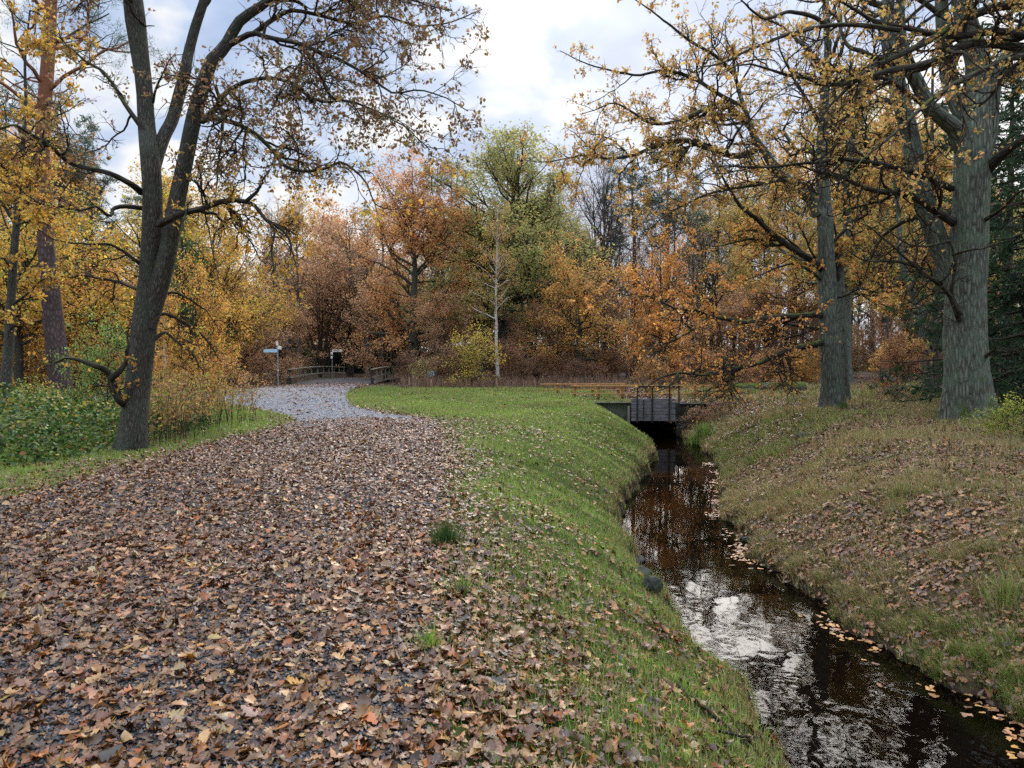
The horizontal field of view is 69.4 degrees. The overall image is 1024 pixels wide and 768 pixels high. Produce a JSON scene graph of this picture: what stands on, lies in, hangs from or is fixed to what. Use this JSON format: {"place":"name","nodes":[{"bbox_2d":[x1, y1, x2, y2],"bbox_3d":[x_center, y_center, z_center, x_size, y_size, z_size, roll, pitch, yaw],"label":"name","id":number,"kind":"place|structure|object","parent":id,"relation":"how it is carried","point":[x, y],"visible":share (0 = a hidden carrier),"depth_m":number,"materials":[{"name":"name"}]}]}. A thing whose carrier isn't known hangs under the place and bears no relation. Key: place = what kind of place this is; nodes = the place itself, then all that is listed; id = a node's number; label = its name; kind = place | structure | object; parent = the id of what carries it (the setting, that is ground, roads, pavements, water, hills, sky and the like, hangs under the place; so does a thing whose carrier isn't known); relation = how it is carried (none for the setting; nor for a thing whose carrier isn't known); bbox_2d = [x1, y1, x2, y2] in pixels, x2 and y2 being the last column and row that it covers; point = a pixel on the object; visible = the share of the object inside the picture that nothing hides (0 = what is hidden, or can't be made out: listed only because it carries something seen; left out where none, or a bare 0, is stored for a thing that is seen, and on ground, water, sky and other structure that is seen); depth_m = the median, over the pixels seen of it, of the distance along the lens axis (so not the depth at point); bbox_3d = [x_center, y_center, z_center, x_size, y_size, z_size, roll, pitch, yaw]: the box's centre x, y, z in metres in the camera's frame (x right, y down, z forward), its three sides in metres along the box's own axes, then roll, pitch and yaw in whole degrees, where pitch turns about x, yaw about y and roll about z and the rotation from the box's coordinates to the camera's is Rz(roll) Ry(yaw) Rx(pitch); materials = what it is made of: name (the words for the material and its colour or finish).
{"place":"outdoors","nodes":[
{"label":"outdoors","id":0,"kind":"place"},
{"bbox_2d":[0,384,453,767],"bbox_3d":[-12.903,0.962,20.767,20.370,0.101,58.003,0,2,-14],"label":"path","id":1,"kind":"structure","parent":0,"point":[280,392],"depth_m":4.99,"materials":[{"name":"gravel"}]},
{"bbox_2d":[0,370,1023,767],"bbox_3d":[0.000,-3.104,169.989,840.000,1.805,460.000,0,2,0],"label":"ground","id":2,"kind":"structure","parent":0,"point":[968,672],"depth_m":8.16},
{"bbox_2d":[0,332,67,392],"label":"beech sapling","id":3,"kind":"object","parent":2,"relation":"on","point":[31,370],"visible":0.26,"depth_m":35.19,"materials":[{"name":"brown plant"}]},
{"bbox_2d":[0,0,98,406],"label":"maple tree","id":4,"kind":"object","parent":2,"relation":"on","point":[26,112],"visible":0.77,"depth_m":18.86,"materials":[{"name":"yellow plant"}]},
{"bbox_2d":[0,121,117,376],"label":"oak tree","id":5,"kind":"object","parent":2,"relation":"on","point":[5,213],"visible":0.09,"depth_m":49.52,"materials":[{"name":"yellow plant"}]},
{"bbox_2d":[0,195,124,381],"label":"maple tree","id":6,"kind":"object","parent":2,"relation":"on","point":[84,227],"visible":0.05,"depth_m":50.86,"materials":[{"name":"yellow plant"}]},
{"bbox_2d":[0,136,133,390],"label":"maple tree","id":7,"kind":"object","parent":2,"relation":"on","point":[19,343],"visible":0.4,"depth_m":34.00,"materials":[{"name":"yellow plant"}]},
{"bbox_2d":[23,84,110,286],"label":"pine tree","id":8,"kind":"object","parent":2,"relation":"on","point":[78,125],"visible":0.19,"depth_m":60.68,"materials":[{"name":"green plant"}]},
{"bbox_2d":[24,196,132,381],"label":"spruce tree","id":9,"kind":"object","parent":2,"relation":"on","point":[93,258],"visible":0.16,"depth_m":51.57,"materials":[{"name":"green plant"}]},
{"bbox_2d":[0,0,165,394],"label":"pine tree","id":10,"kind":"object","parent":2,"relation":"on","point":[53,326],"visible":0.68,"depth_m":29.54,"materials":[{"name":"brown plant"}]},
{"bbox_2d":[29,129,139,355],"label":"oak tree","id":11,"kind":"object","parent":2,"relation":"on","point":[66,181],"visible":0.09,"depth_m":60.02,"materials":[{"name":"yellow plant"}]},
{"bbox_2d":[47,305,126,416],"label":"beech sapling","id":12,"kind":"object","parent":2,"relation":"on","point":[117,344],"visible":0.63,"depth_m":19.19,"materials":[{"name":"green plant"}]},
{"bbox_2d":[1,221,182,393],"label":"maple tree","id":13,"kind":"object","parent":2,"relation":"on","point":[41,330],"visible":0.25,"depth_m":34.77,"materials":[{"name":"yellow plant"}]},
{"bbox_2d":[50,150,137,267],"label":"pine tree","id":14,"kind":"object","parent":2,"relation":"on","point":[106,181],"visible":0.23,"depth_m":59.99,"materials":[{"name":"green plant"}]},
{"bbox_2d":[0,373,215,468],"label":"undergrowth","id":15,"kind":"object","parent":2,"relation":"on","point":[16,415],"visible":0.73,"depth_m":14.88,"materials":[{"name":"green plant"}]},
{"bbox_2d":[53,154,281,371],"bbox_3d":[-25.963,-8.319,55.673,18.293,16.592,14.850,0,2,9],"label":"maple tree","id":16,"kind":"object","parent":2,"relation":"on","point":[134,215],"visible":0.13,"depth_m":53.55,"materials":[{"name":"yellow plant"}]},
{"bbox_2d":[107,369,265,443],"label":"weeds","id":17,"kind":"object","parent":2,"relation":"on","point":[172,391],"visible":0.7,"depth_m":16.38,"materials":[{"name":"yellow plant"}]},
{"bbox_2d":[133,237,254,408],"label":"maple tree","id":18,"kind":"object","parent":2,"relation":"on","point":[217,309],"visible":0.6,"depth_m":23.02,"materials":[{"name":"yellow plant"}]},
{"bbox_2d":[91,168,299,377],"bbox_3d":[-24.884,-8.672,58.757,14.625,17.111,18.015,0,2,-3],"label":"maple tree","id":19,"kind":"object","parent":2,"relation":"on","point":[190,195],"visible":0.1,"depth_m":58.53,"materials":[{"name":"yellow plant"}]},
{"bbox_2d":[151,197,243,384],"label":"spruce tree","id":20,"kind":"object","parent":2,"relation":"on","point":[197,255],"visible":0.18,"depth_m":46.74,"materials":[{"name":"green plant"}]},
{"bbox_2d":[139,177,297,363],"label":"maple tree","id":21,"kind":"object","parent":2,"relation":"on","point":[227,272],"visible":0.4,"depth_m":49.41,"materials":[{"name":"yellow plant"}]},
{"bbox_2d":[196,351,271,394],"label":"beech sapling","id":22,"kind":"object","parent":2,"relation":"on","point":[225,366],"visible":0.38,"depth_m":35.06,"materials":[{"name":"brown plant"}]},
{"bbox_2d":[0,0,491,451],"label":"oak tree","id":23,"kind":"object","parent":2,"relation":"on","point":[160,236],"visible":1,"depth_m":12.66,"materials":[{"name":"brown plant"}]},
{"bbox_2d":[199,266,294,380],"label":"beech tree","id":24,"kind":"object","parent":2,"relation":"on","point":[249,350],"visible":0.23,"depth_m":56.44,"materials":[{"name":"brown plant"}]},
{"bbox_2d":[241,345,291,384],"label":"beech sapling","id":25,"kind":"object","parent":2,"relation":"on","point":[262,362],"visible":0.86,"depth_m":49.92,"materials":[{"name":"brown plant"}]},
{"bbox_2d":[239,192,319,376],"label":"tree","id":26,"kind":"object","parent":2,"relation":"on","point":[273,252],"visible":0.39,"depth_m":71.44,"materials":[{"name":"brown plant"}]},
{"bbox_2d":[241,294,327,378],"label":"beech tree","id":27,"kind":"object","parent":2,"relation":"on","point":[296,324],"visible":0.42,"depth_m":62.88,"materials":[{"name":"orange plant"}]},
{"bbox_2d":[248,187,340,374],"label":"oak tree","id":28,"kind":"object","parent":2,"relation":"on","point":[301,205],"visible":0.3,"depth_m":80.83,"materials":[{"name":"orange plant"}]},
{"bbox_2d":[282,235,361,373],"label":"beech tree","id":29,"kind":"object","parent":2,"relation":"on","point":[329,356],"visible":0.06,"depth_m":89.97,"materials":[{"name":"brown plant"}]},
{"bbox_2d":[257,191,388,371],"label":"beech tree","id":30,"kind":"object","parent":2,"relation":"on","point":[327,217],"visible":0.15,"depth_m":90.19,"materials":[{"name":"brown plant"}]},
{"bbox_2d":[278,249,377,377],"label":"hazel bush","id":31,"kind":"object","parent":2,"relation":"on","point":[331,306],"visible":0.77,"depth_m":69.28,"materials":[{"name":"brown plant"}]},
{"bbox_2d":[286,203,401,376],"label":"beech tree","id":32,"kind":"object","parent":2,"relation":"on","point":[337,337],"visible":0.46,"depth_m":72.67,"materials":[{"name":"brown plant"}]},
{"bbox_2d":[288,366,403,384],"bbox_3d":[-12.225,-0.753,58.006,5.750,1.305,16.302,0,2,0],"label":"footbridge","id":33,"kind":"object","parent":2,"relation":"on","point":[372,380],"visible":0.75,"depth_m":54.16,"materials":[{"name":"wood"}]},
{"bbox_2d":[304,265,392,372],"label":"spruce tree","id":34,"kind":"object","parent":2,"relation":"on","point":[341,363],"visible":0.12,"depth_m":91.14,"materials":[{"name":"green plant"}]},
{"bbox_2d":[324,203,408,377],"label":"tree","id":35,"kind":"object","parent":2,"relation":"on","point":[355,286],"visible":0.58,"depth_m":69.53,"materials":[{"name":"brown plant"}]},
{"bbox_2d":[332,269,427,378],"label":"beech tree","id":36,"kind":"object","parent":2,"relation":"on","point":[383,362],"visible":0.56,"depth_m":58.49,"materials":[{"name":"brown plant"}]},
{"bbox_2d":[333,197,430,373],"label":"oak tree","id":37,"kind":"object","parent":2,"relation":"on","point":[380,335],"visible":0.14,"depth_m":83.30,"materials":[{"name":"brown plant"}]},
{"bbox_2d":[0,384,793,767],"bbox_3d":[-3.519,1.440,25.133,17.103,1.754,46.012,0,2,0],"label":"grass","id":38,"kind":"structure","parent":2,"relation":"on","point":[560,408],"depth_m":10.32,"materials":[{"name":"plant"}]},
{"bbox_2d":[393,619,455,657],"bbox_3d":[-0.492,1.462,4.275,0.377,0.178,0.544,0,2,0],"label":"grass tuft","id":39,"kind":"object","parent":2,"relation":"on","point":[431,639],"visible":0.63,"depth_m":4.23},
{"bbox_2d":[345,141,508,379],"bbox_3d":[-6.626,-9.130,55.929,12.186,18.113,10.329,0,2,9],"label":"oak tree","id":40,"kind":"object","parent":2,"relation":"on","point":[411,245],"visible":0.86,"depth_m":55.02,"materials":[{"name":"orange plant"}]},
{"bbox_2d":[393,184,470,365],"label":"bare tree","id":41,"kind":"object","parent":2,"relation":"on","point":[422,273],"visible":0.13,"depth_m":65.82,"materials":[{"name":"brown plant"}]},
{"bbox_2d":[398,286,480,380],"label":"beech tree","id":42,"kind":"object","parent":2,"relation":"on","point":[445,332],"visible":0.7,"depth_m":52.58,"materials":[{"name":"brown plant"}]},
{"bbox_2d":[414,338,473,382],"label":"beech sapling","id":43,"kind":"object","parent":2,"relation":"on","point":[445,352],"visible":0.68,"depth_m":46.29,"materials":[{"name":"brown plant"}]},
{"bbox_2d":[425,516,471,548],"bbox_3d":[-0.549,1.325,6.580,0.554,0.316,0.574,0,2,0],"label":"grass tuft","id":44,"kind":"object","parent":2,"relation":"on","point":[443,535],"visible":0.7,"depth_m":6.57,"materials":[{"name":"plant"}]},
{"bbox_2d":[430,157,485,374],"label":"pine tree","id":45,"kind":"object","parent":2,"relation":"on","point":[452,197],"visible":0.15,"depth_m":81.13,"materials":[{"name":"green plant"}]},
{"bbox_2d":[436,230,503,373],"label":"oak tree","id":46,"kind":"object","parent":2,"relation":"on","point":[482,371],"visible":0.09,"depth_m":85.48,"materials":[{"name":"brown plant"}]},
{"bbox_2d":[437,319,509,386],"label":"beech sapling","id":47,"kind":"object","parent":2,"relation":"on","point":[469,354],"visible":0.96,"depth_m":44.71,"materials":[{"name":"yellow plant"}]},
{"bbox_2d":[458,199,519,380],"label":"birch tree","id":48,"kind":"object","parent":2,"relation":"on","point":[496,253],"visible":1,"depth_m":46.71,"materials":[{"name":"plant"}]},
{"bbox_2d":[393,117,616,378],"bbox_3d":[-0.774,-10.517,59.289,18.124,20.858,18.442,1,2,15],"label":"oak tree","id":49,"kind":"object","parent":2,"relation":"on","point":[529,266],"visible":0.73,"depth_m":57.84,"materials":[{"name":"green plant"}]},
{"bbox_2d":[483,334,532,380],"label":"beech sapling","id":50,"kind":"object","parent":2,"relation":"on","point":[511,350],"visible":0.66,"depth_m":47.48,"materials":[{"name":"brown plant"}]},
{"bbox_2d":[0,381,1023,767],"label":"fallen leaves","id":51,"kind":"object","parent":2,"relation":"on","point":[24,589],"depth_m":5.49,"materials":[{"name":"plant"}]},
{"bbox_2d":[13,246,1018,372],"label":"wood","id":52,"kind":"object","parent":2,"relation":"on","point":[392,351],"visible":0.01,"depth_m":102.93,"materials":[{"name":"brown plant"}]},
{"bbox_2d":[499,297,574,378],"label":"beech tree","id":53,"kind":"object","parent":2,"relation":"on","point":[525,338],"visible":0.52,"depth_m":54.50,"materials":[{"name":"brown plant"}]},
{"bbox_2d":[525,350,561,379],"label":"beech sapling","id":54,"kind":"object","parent":2,"relation":"on","point":[544,367],"visible":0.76,"depth_m":48.58,"materials":[{"name":"brown plant"}]},
{"bbox_2d":[524,297,595,378],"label":"beech tree","id":55,"kind":"object","parent":2,"relation":"on","point":[558,351],"visible":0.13,"depth_m":62.34,"materials":[{"name":"brown plant"}]},
{"bbox_2d":[535,167,599,377],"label":"bare tree","id":56,"kind":"object","parent":2,"relation":"on","point":[558,200],"visible":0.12,"depth_m":67.28,"materials":[{"name":"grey plant"}]},
{"bbox_2d":[513,229,637,377],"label":"oak tree","id":57,"kind":"object","parent":2,"relation":"on","point":[578,327],"visible":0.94,"depth_m":49.94,"materials":[{"name":"orange plant"}]},
{"bbox_2d":[546,162,642,373],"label":"bare tree","id":58,"kind":"object","parent":2,"relation":"on","point":[593,211],"visible":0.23,"depth_m":74.40,"materials":[{"name":"grey plant"}]},
{"bbox_2d":[555,140,649,374],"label":"bare tree","id":59,"kind":"object","parent":2,"relation":"on","point":[604,214],"visible":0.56,"depth_m":71.29,"materials":[{"name":"grey plant"}]},
{"bbox_2d":[573,280,645,379],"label":"beech tree","id":60,"kind":"object","parent":2,"relation":"on","point":[611,311],"visible":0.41,"depth_m":60.52,"materials":[{"name":"orange plant"}]},
{"bbox_2d":[588,349,633,382],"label":"beech sapling","id":61,"kind":"object","parent":2,"relation":"on","point":[614,365],"visible":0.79,"depth_m":50.07,"materials":[{"name":"brown plant"}]},
{"bbox_2d":[596,143,673,376],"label":"pine tree","id":62,"kind":"object","parent":2,"relation":"on","point":[639,242],"visible":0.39,"depth_m":74.97,"materials":[{"name":"green plant"}]},
{"bbox_2d":[629,355,668,388],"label":"beech sapling","id":63,"kind":"object","parent":2,"relation":"on","point":[652,370],"visible":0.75,"depth_m":39.55,"materials":[{"name":"orange plant"}]},
{"bbox_2d":[609,202,694,377],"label":"bare tree","id":64,"kind":"object","parent":2,"relation":"on","point":[651,246],"visible":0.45,"depth_m":67.54,"materials":[{"name":"brown plant"}]},
{"bbox_2d":[615,302,693,380],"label":"beech tree","id":65,"kind":"object","parent":2,"relation":"on","point":[643,358],"visible":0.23,"depth_m":54.12,"materials":[{"name":"orange plant"}]},
{"bbox_2d":[591,398,736,434],"bbox_3d":[5.900,1.495,31.955,6.600,1.640,4.070,0,2,0],"label":"culvert","id":66,"kind":"object","parent":2,"relation":"on","point":[622,410],"visible":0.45,"depth_m":30.07,"materials":[{"name":"concrete"}]},
{"bbox_2d":[571,385,729,399],"bbox_3d":[5.973,0.424,31.790,6.876,0.771,0.190,0,2,0],"label":"timber fence","id":67,"kind":"object","parent":66,"relation":"on","point":[598,393],"visible":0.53,"depth_m":31.72,"materials":[{"name":"wood"}]},
{"bbox_2d":[631,386,680,422],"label":"sluice gate","id":68,"kind":"structure","parent":66,"relation":"attached to","point":[652,409],"depth_m":29.97,"materials":[{"name":"grey wood"}]},
{"bbox_2d":[613,223,716,384],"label":"oak tree","id":69,"kind":"object","parent":2,"relation":"on","point":[661,280],"visible":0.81,"depth_m":41.83,"materials":[{"name":"orange plant"}]},
{"bbox_2d":[621,144,712,377],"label":"pine tree","id":70,"kind":"object","parent":2,"relation":"on","point":[670,193],"visible":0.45,"depth_m":68.63,"materials":[{"name":"green plant"}]},
{"bbox_2d":[620,181,732,375],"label":"bare tree","id":71,"kind":"object","parent":2,"relation":"on","point":[674,241],"visible":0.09,"depth_m":77.78,"materials":[{"name":"grey plant"}]},
{"bbox_2d":[649,209,737,375],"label":"tree","id":72,"kind":"object","parent":2,"relation":"on","point":[697,270],"visible":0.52,"depth_m":65.71,"materials":[{"name":"plant"}]},
{"bbox_2d":[683,420,721,444],"bbox_3d":[6.859,1.768,27.029,1.666,1.246,1.932,1,2,25],"label":"rush tuft","id":73,"kind":"object","parent":2,"relation":"on","point":[700,431],"visible":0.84,"depth_m":26.82,"materials":[{"name":"green plant"}]},
{"bbox_2d":[512,0,901,421],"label":"oak tree","id":74,"kind":"object","parent":2,"relation":"on","point":[828,342],"visible":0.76,"depth_m":23.43,"materials":[{"name":"orange plant"}]},
{"bbox_2d":[399,369,1020,501],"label":"dead stems","id":75,"kind":"object","parent":2,"relation":"on","point":[502,381],"visible":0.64,"depth_m":42.66,"materials":[{"name":"brown plant"}]},
{"bbox_2d":[670,285,799,380],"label":"beech tree","id":76,"kind":"object","parent":2,"relation":"on","point":[731,351],"visible":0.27,"depth_m":57.53,"materials":[{"name":"orange plant"}]},
{"bbox_2d":[683,184,805,379],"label":"oak tree","id":77,"kind":"object","parent":2,"relation":"on","point":[734,275],"visible":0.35,"depth_m":62.89,"materials":[{"name":"orange plant"}]},
{"bbox_2d":[702,282,819,381],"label":"beech tree","id":78,"kind":"object","parent":2,"relation":"on","point":[748,311],"visible":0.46,"depth_m":52.35,"materials":[{"name":"orange plant"}]},
{"bbox_2d":[723,149,816,352],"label":"bare tree","id":79,"kind":"object","parent":2,"relation":"on","point":[775,247],"visible":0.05,"depth_m":68.65,"materials":[{"name":"plant"}]},
{"bbox_2d":[718,706,848,767],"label":"fallen branch","id":80,"kind":"object","parent":2,"relation":"on","point":[736,735],"visible":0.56,"depth_m":5.24,"materials":[{"name":"wood"}]},
{"bbox_2d":[724,138,859,353],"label":"oak tree","id":81,"kind":"object","parent":2,"relation":"on","point":[761,284],"visible":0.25,"depth_m":53.56,"materials":[{"name":"orange plant"}]},
{"bbox_2d":[771,343,820,383],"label":"maple tree","id":82,"kind":"object","parent":2,"relation":"on","point":[809,377],"visible":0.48,"depth_m":45.86,"materials":[{"name":"orange plant"}]},
{"bbox_2d":[773,301,820,378],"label":"beech tree","id":83,"kind":"object","parent":2,"relation":"on","point":[809,334],"visible":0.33,"depth_m":50.84,"materials":[{"name":"brown plant"}]},
{"bbox_2d":[653,0,1023,229],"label":"oak tree","id":84,"kind":"object","parent":2,"relation":"on","point":[999,40],"visible":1,"depth_m":14.58,"materials":[{"name":"yellow plant"}]},
{"bbox_2d":[748,50,933,399],"bbox_3d":[12.052,-5.861,27.755,6.794,13.484,3.470,1,2,34],"label":"oak tree","id":85,"kind":"object","parent":2,"relation":"on","point":[843,241],"visible":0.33,"depth_m":27.24,"materials":[{"name":"brown plant"}]},
{"bbox_2d":[740,58,951,384],"bbox_3d":[20.112,-9.840,45.615,12.813,20.162,10.330,2,2,42],"label":"oak tree","id":86,"kind":"object","parent":2,"relation":"on","point":[849,284],"visible":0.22,"depth_m":45.13,"materials":[{"name":"orange plant"}]},
{"bbox_2d":[675,0,1023,421],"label":"oak tree","id":87,"kind":"object","parent":2,"relation":"on","point":[959,255],"visible":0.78,"depth_m":18.83,"materials":[{"name":"grey plant"}]},
{"bbox_2d":[792,106,949,382],"bbox_3d":[24.492,-9.370,49.211,11.002,18.844,9.223,0,2,2],"label":"oak tree","id":88,"kind":"object","parent":2,"relation":"on","point":[885,319],"visible":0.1,"depth_m":48.87,"materials":[{"name":"orange plant"}]},
{"bbox_2d":[852,306,914,373],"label":"beech tree","id":89,"kind":"object","parent":2,"relation":"on","point":[869,340],"visible":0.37,"depth_m":66.28,"materials":[{"name":"brown plant"}]},
{"bbox_2d":[855,316,929,399],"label":"beech sapling","id":90,"kind":"object","parent":2,"relation":"on","point":[894,343],"visible":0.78,"depth_m":28.77,"materials":[{"name":"brown plant"}]},
{"bbox_2d":[868,104,949,391],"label":"oak tree","id":91,"kind":"object","parent":2,"relation":"on","point":[891,301],"visible":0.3,"depth_m":32.78,"materials":[{"name":"brown plant"}]},
{"bbox_2d":[853,107,997,382],"bbox_3d":[27.848,-9.794,51.419,12.050,19.701,9.715,-1,2,-29],"label":"oak tree","id":92,"kind":"object","parent":2,"relation":"on","point":[904,319],"visible":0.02,"depth_m":51.91,"materials":[{"name":"orange plant"}]},
{"bbox_2d":[906,29,956,386],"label":"oak tree","id":93,"kind":"object","parent":2,"relation":"on","point":[936,355],"visible":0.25,"depth_m":37.84,"materials":[{"name":"brown plant"}]},
{"bbox_2d":[867,10,1023,416],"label":"spruce tree","id":94,"kind":"object","parent":2,"relation":"on","point":[1012,284],"visible":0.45,"depth_m":22.75,"materials":[{"name":"green plant"}]},
{"bbox_2d":[898,53,1023,398],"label":"spruce tree","id":95,"kind":"object","parent":2,"relation":"on","point":[1011,224],"visible":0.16,"depth_m":30.70,"materials":[{"name":"green plant"}]},
{"bbox_2d":[961,391,1023,437],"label":"beech sapling","id":96,"kind":"object","parent":2,"relation":"on","point":[1004,413],"visible":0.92,"depth_m":14.75,"materials":[{"name":"green plant"}]},
{"bbox_2d":[963,561,1023,622],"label":"grass tuft","id":97,"kind":"object","parent":2,"relation":"on","point":[1004,590],"visible":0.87,"depth_m":7.43,"materials":[{"name":"plant"}]},
{"bbox_2d":[0,0,1023,356],"label":"sky","id":98,"kind":"structure","parent":0,"point":[525,77],"materials":[{"name":"white"}]},
{"bbox_2d":[670,183,764,343],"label":"oak tree","id":99,"kind":"object","parent":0,"point":[717,249],"visible":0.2,"depth_m":70.76,"materials":[{"name":"orange plant"}]},
{"bbox_2d":[621,427,1023,767],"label":"stream water","id":100,"kind":"structure","parent":0,"point":[777,648],"depth_m":7.62,"materials":[{"name":"liquid"}]},
{"bbox_2d":[628,378,1023,723],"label":"dry grass","id":101,"kind":"structure","parent":0,"point":[1007,673],"depth_m":11.32,"materials":[{"name":"plant"}]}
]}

